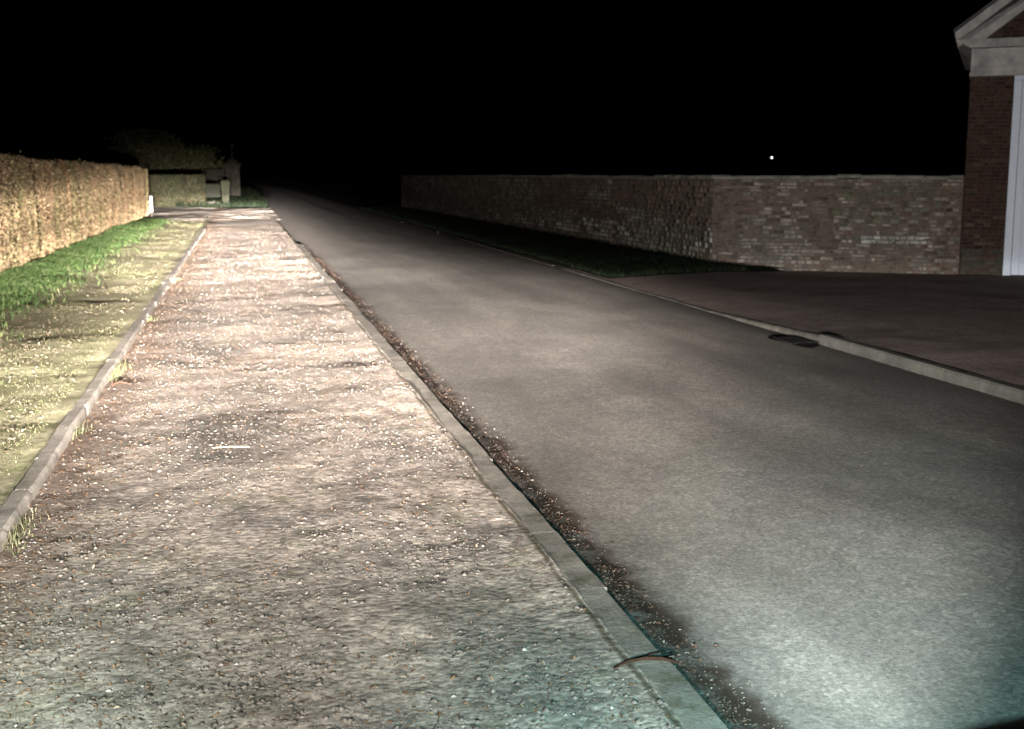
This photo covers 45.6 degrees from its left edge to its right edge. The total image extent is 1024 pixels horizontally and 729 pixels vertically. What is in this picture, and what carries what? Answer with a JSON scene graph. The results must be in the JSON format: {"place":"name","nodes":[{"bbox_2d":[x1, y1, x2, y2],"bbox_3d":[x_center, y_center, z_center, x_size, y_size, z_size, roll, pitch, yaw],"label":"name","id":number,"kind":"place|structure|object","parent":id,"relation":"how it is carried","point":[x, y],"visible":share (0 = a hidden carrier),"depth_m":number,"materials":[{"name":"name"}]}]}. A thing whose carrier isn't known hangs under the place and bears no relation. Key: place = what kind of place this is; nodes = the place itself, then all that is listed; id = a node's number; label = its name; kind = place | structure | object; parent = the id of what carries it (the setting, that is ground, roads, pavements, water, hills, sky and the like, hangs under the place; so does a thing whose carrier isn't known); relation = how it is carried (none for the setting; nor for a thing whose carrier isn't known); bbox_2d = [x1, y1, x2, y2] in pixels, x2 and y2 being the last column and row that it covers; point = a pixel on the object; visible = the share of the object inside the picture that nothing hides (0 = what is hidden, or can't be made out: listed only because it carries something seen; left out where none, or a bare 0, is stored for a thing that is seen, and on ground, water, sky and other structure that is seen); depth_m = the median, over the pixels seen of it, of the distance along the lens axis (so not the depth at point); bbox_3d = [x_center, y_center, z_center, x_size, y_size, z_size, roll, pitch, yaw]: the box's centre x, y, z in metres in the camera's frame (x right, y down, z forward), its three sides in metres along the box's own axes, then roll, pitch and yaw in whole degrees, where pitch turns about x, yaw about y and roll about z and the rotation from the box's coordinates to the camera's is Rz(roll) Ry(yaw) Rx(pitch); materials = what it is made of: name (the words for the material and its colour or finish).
{"place":"outdoors","nodes":[
{"label":"outdoors","id":0,"kind":"place"},
{"bbox_2d":[143,207,280,220],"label":"side road","id":1,"kind":"structure","parent":0,"point":[180,213],"depth_m":63.19,"materials":[{"name":"grey asphalt"}]},
{"bbox_2d":[150,196,152,216],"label":"marker post","id":2,"kind":"object","parent":1,"relation":"on","point":[151,208],"visible":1,"depth_m":59.31,"materials":[{"name":"white paint"}]},
{"bbox_2d":[176,186,267,207],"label":"verge","id":3,"kind":"structure","parent":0,"point":[217,207],"depth_m":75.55,"materials":[{"name":"green plant"}]},
{"bbox_2d":[146,174,206,206],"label":"clipped hedge","id":4,"kind":"object","parent":3,"relation":"on","point":[169,190],"visible":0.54,"depth_m":76.44,"materials":[{"name":"green plant"}]},
{"bbox_2d":[205,184,220,205],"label":"wooden gate","id":5,"kind":"structure","parent":3,"relation":"on","point":[215,192],"depth_m":77.56,"materials":[{"name":"wood"}]},
{"bbox_2d":[203,169,224,194],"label":"garden wall","id":6,"kind":"structure","parent":3,"relation":"on","point":[215,176],"depth_m":100.90,"materials":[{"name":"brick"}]},
{"bbox_2d":[220,180,229,206],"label":"gate post","id":7,"kind":"object","parent":3,"relation":"on","point":[225,186],"visible":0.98,"depth_m":77.43,"materials":[{"name":"stone"}]},
{"bbox_2d":[224,143,240,196],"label":"gate pier","id":8,"kind":"structure","parent":3,"relation":"on","point":[232,170],"depth_m":96.85,"materials":[{"name":"brick"}]},
{"bbox_2d":[0,219,686,728],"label":"path","id":9,"kind":"structure","parent":0,"point":[402,611],"depth_m":6.40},
{"bbox_2d":[1,278,181,556],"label":"kerb grass","id":10,"kind":"structure","parent":9,"relation":"on","point":[83,429],"depth_m":7.12,"materials":[{"name":"green plant"}]},
{"bbox_2d":[212,446,249,447],"bbox_3d":[-2.079,0.609,9.013,0.271,0.013,0.024,-2,9,-10],"label":"twig","id":11,"kind":"object","parent":9,"relation":"on","point":[230,446],"visible":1,"depth_m":9.01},
{"bbox_2d":[0,225,667,728],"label":"fallen leaves","id":12,"kind":"object","parent":9,"relation":"on","point":[2,643],"visible":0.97,"depth_m":6.20,"materials":[{"name":"brown plant"}]},
{"bbox_2d":[111,381,131,385],"bbox_3d":[-3.707,0.176,11.556,0.186,0.042,0.059,-2,9,-12],"label":"twig","id":13,"kind":"object","parent":12,"relation":"on","point":[118,382],"visible":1,"depth_m":11.55,"materials":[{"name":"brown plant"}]},
{"bbox_2d":[0,231,680,728],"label":"stone chips","id":14,"kind":"object","parent":9,"relation":"on","point":[256,685],"visible":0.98,"depth_m":6.15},
{"bbox_2d":[0,0,992,176],"label":"sky","id":15,"kind":"structure","parent":0,"point":[297,88],"materials":[{"name":"black"}]},
{"bbox_2d":[204,177,1023,386],"bbox_3d":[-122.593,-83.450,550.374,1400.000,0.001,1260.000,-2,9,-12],"label":"ground","id":16,"kind":"structure","parent":0,"point":[385,188],"depth_m":252.69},
{"bbox_2d":[0,228,205,552],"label":"kerb","id":17,"kind":"structure","parent":16,"relation":"on","point":[23,493],"depth_m":9.35,"materials":[{"name":"concrete"}]},
{"bbox_2d":[0,220,208,507],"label":"verge","id":18,"kind":"structure","parent":16,"relation":"on","point":[26,458],"depth_m":14.97,"materials":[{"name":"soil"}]},
{"bbox_2d":[0,151,149,274],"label":"clipped hedge","id":19,"kind":"object","parent":18,"relation":"on","point":[49,206],"visible":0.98,"depth_m":29.76,"materials":[{"name":"brown plant"}]},
{"bbox_2d":[0,218,175,345],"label":"green grass","id":20,"kind":"structure","parent":18,"relation":"on","point":[28,277],"depth_m":24.87,"materials":[{"name":"green plant"}]},
{"bbox_2d":[0,221,202,472],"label":"verge leaves","id":21,"kind":"object","parent":18,"relation":"on","point":[22,430],"visible":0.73,"depth_m":15.41,"materials":[{"name":"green plant"}]},
{"bbox_2d":[85,147,136,165],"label":"tree","id":22,"kind":"object","parent":16,"relation":"on","point":[104,158],"visible":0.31,"depth_m":105.06,"materials":[{"name":"green plant"}]},
{"bbox_2d":[105,128,219,174],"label":"broad tree","id":23,"kind":"object","parent":16,"relation":"on","point":[166,146],"visible":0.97,"depth_m":106.63,"materials":[{"name":"green plant"}]},
{"bbox_2d":[170,144,229,174],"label":"sloping tree","id":24,"kind":"object","parent":16,"relation":"on","point":[191,168],"visible":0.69,"depth_m":109.62,"materials":[{"name":"green plant"}]},
{"bbox_2d":[297,244,727,728],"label":"kerb","id":25,"kind":"structure","parent":16,"relation":"on","point":[688,705],"depth_m":6.18,"materials":[{"name":"grey concrete"}]},
{"bbox_2d":[614,651,678,668],"bbox_3d":[0.534,1.208,4.983,0.285,0.023,0.129,-2,9,-12],"label":"twig","id":26,"kind":"object","parent":25,"relation":"on","point":[658,658],"visible":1,"depth_m":4.98,"materials":[{"name":"wood"}]},
{"bbox_2d":[253,182,782,277],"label":"verge","id":27,"kind":"structure","parent":16,"relation":"on","point":[356,201],"depth_m":82.36,"materials":[{"name":"plant"}]},
{"bbox_2d":[360,205,750,276],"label":"dark grass","id":28,"kind":"structure","parent":27,"relation":"on","point":[578,258],"depth_m":31.49,"materials":[{"name":"green plant"}]},
{"bbox_2d":[379,215,696,307],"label":"kerb","id":29,"kind":"structure","parent":16,"relation":"on","point":[624,286],"depth_m":24.77,"materials":[{"name":"concrete"}]},
{"bbox_2d":[400,174,963,273],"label":"brick wall","id":30,"kind":"structure","parent":16,"relation":"on","point":[891,223],"depth_m":25.78,"materials":[{"name":"brick"}]},
{"bbox_2d":[693,306,819,341],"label":"kerb","id":31,"kind":"structure","parent":16,"relation":"on","point":[793,331],"depth_m":16.12,"materials":[{"name":"concrete"}]},
{"bbox_2d":[819,334,1023,403],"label":"kerb","id":32,"kind":"structure","parent":16,"relation":"on","point":[1000,389],"depth_m":12.43,"materials":[{"name":"grey concrete"}]},
{"bbox_2d":[953,0,1023,274],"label":"brick lodge","id":33,"kind":"structure","parent":16,"relation":"on","point":[989,37],"depth_m":24.09,"materials":[{"name":"red brick"}]},
{"bbox_2d":[1011,80,1023,274],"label":"door","id":34,"kind":"structure","parent":33,"relation":"in","point":[1017,261],"depth_m":24.13,"materials":[{"name":"white paint"}]},
{"bbox_2d":[240,183,1023,728],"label":"road","id":35,"kind":"structure","parent":0,"point":[820,537],"depth_m":8.38,"materials":[{"name":"grey asphalt"}]},
{"bbox_2d":[314,254,805,728],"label":"gutter leaves","id":36,"kind":"object","parent":35,"relation":"on","point":[679,664],"visible":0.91,"depth_m":6.17,"materials":[{"name":"brown plant"}]},
{"bbox_2d":[353,301,795,728],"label":"gutter grit","id":37,"kind":"object","parent":35,"relation":"on","point":[679,654],"visible":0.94,"depth_m":6.09,"materials":[{"name":"gravel"}]},
{"bbox_2d":[768,335,819,347],"bbox_3d":[3.515,-0.299,14.964,0.498,0.023,1.180,-2,9,-12],"label":"drain","id":38,"kind":"object","parent":35,"relation":"on","point":[801,341],"visible":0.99,"depth_m":14.86,"materials":[{"name":"metal"}]},
{"bbox_2d":[566,260,1023,385],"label":"driveway","id":39,"kind":"structure","parent":0,"point":[972,323],"depth_m":18.39,"materials":[{"name":"grey asphalt"}]},
{"bbox_2d":[964,715,1023,728],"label":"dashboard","id":40,"kind":"object","parent":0,"point":[1017,722],"visible":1,"depth_m":1.04,"materials":[{"name":"plastic"}]}
]}

